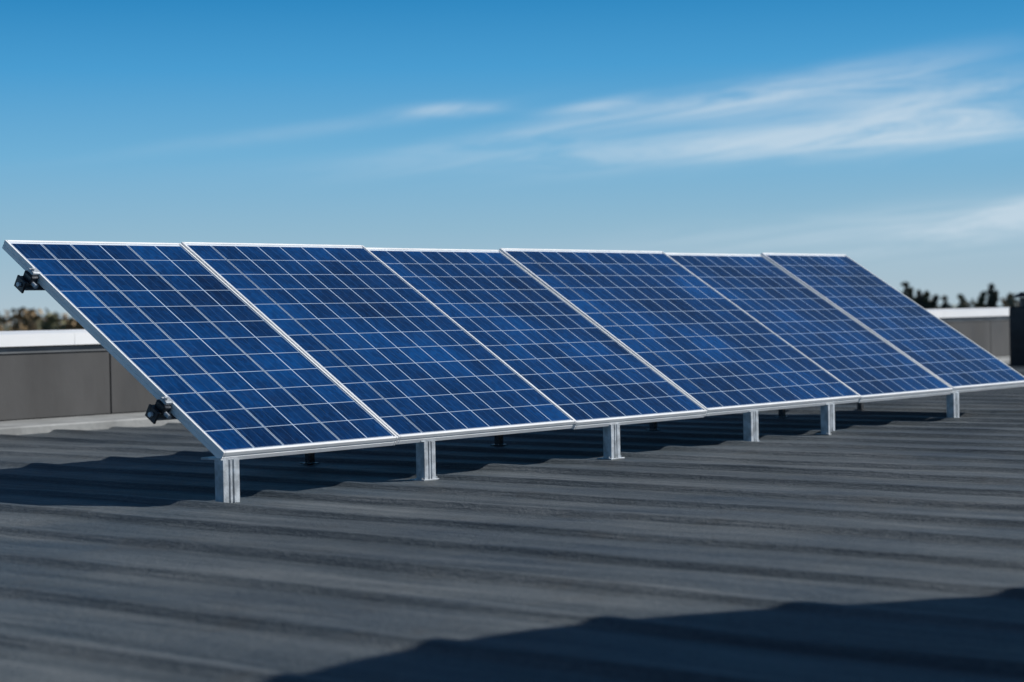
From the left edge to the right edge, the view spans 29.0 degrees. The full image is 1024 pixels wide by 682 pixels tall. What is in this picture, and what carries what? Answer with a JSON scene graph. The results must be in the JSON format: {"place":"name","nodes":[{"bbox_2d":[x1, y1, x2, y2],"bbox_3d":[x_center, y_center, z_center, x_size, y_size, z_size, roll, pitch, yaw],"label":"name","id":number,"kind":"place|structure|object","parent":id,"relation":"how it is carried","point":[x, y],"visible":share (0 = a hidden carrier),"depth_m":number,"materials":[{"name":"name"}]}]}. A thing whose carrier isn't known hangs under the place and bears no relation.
{"place":"outdoors","nodes":[
{"label":"outdoors","id":0,"kind":"place"},
{"bbox_2d":[1,306,1002,330],"bbox_3d":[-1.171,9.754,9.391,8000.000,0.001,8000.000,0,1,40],"label":"ground","id":1,"kind":"structure","parent":0,"point":[4,327],"depth_m":2967.48,"materials":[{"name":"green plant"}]},
{"bbox_2d":[0,281,1021,330],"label":"distant trees","id":2,"kind":"object","parent":1,"relation":"on","point":[31,319],"visible":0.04,"depth_m":180.06,"materials":[{"name":"green plant"}]},
{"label":"walls","id":3,"kind":"object","parent":1,"relation":"on","visible":0},
{"bbox_2d":[0,316,1009,420],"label":"cladding","id":4,"kind":"structure","parent":3,"relation":"on","point":[53,385],"depth_m":16.48,"materials":[{"name":"grey metal"}]},
{"bbox_2d":[0,316,1008,353],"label":"flashing","id":5,"kind":"object","parent":4,"relation":"attached to","point":[42,349],"depth_m":16.42,"materials":[{"name":"white metal"}]},
{"bbox_2d":[0,307,1009,346],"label":"coping","id":6,"kind":"object","parent":4,"relation":"on","point":[43,337],"visible":0.22,"depth_m":16.39,"materials":[{"name":"metal"}]},
{"bbox_2d":[0,356,1009,434],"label":"upstand","id":7,"kind":"object","parent":3,"relation":"on","point":[48,425],"depth_m":15.71,"materials":[{"name":"grey concrete"}]},
{"bbox_2d":[0,363,1023,681],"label":"ribbed roof sheet","id":8,"kind":"object","parent":3,"relation":"on","point":[878,541],"visible":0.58,"depth_m":7.04,"materials":[{"name":"grey metal"}]},
{"bbox_2d":[14,267,959,502],"bbox_3d":[0.792,0.092,12.940,1.507,1.144,8.589,0,1,40],"label":"mounting frame","id":9,"kind":"object","parent":8,"relation":"on","point":[227,483],"visible":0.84,"depth_m":10.35,"materials":[{"name":"metal"}]},
{"bbox_2d":[2,240,397,460],"bbox_3d":[-1.621,0.004,10.247,1.978,0.050,1.183,39,25,33],"label":"solar panel","id":10,"kind":"object","parent":9,"relation":"on","point":[227,370],"visible":1,"depth_m":10.15,"materials":[{"name":"glass"}]},
{"bbox_2d":[181,242,575,443],"bbox_3d":[-0.763,-0.032,11.259,1.978,0.050,1.461,39,25,33],"label":"solar panel","id":11,"kind":"object","parent":9,"relation":"attached to","point":[400,358],"visible":1,"depth_m":11.18,"materials":[{"name":"glass"}]},
{"bbox_2d":[367,248,706,428],"bbox_3d":[0.131,-0.054,12.318,1.978,0.050,1.301,39,25,33],"label":"solar panel","id":12,"kind":"object","parent":9,"relation":"attached to","point":[581,370],"visible":0.97,"depth_m":12.26,"materials":[{"name":"glass"}]},
{"bbox_2d":[499,248,860,415],"bbox_3d":[1.156,-0.101,13.527,1.978,0.050,1.860,39,25,33],"label":"solar panel","id":13,"kind":"object","parent":9,"relation":"attached to","point":[706,346],"visible":1,"depth_m":13.43,"materials":[{"name":"glass"}]},
{"bbox_2d":[666,253,952,402],"bbox_3d":[2.189,-0.131,14.749,1.978,0.050,1.330,39,25,33],"label":"solar panel","id":14,"kind":"object","parent":9,"relation":"attached to","point":[865,363],"visible":0.93,"depth_m":14.70,"materials":[{"name":"glass"}]},
{"bbox_2d":[761,253,1023,392],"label":"solar panel","id":15,"kind":"object","parent":9,"relation":"on","point":[947,354],"visible":1,"depth_m":15.69,"materials":[{"name":"glass"}]},
{"bbox_2d":[1009,292,1023,365],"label":"roof vent","id":16,"kind":"object","parent":8,"relation":"on","point":[1016,323],"visible":1,"depth_m":26.40,"materials":[{"name":"metal"}]},
{"bbox_2d":[0,0,1023,324],"label":"sky","id":17,"kind":"structure","parent":0,"point":[887,136],"materials":[{"name":"blue"}]}
]}

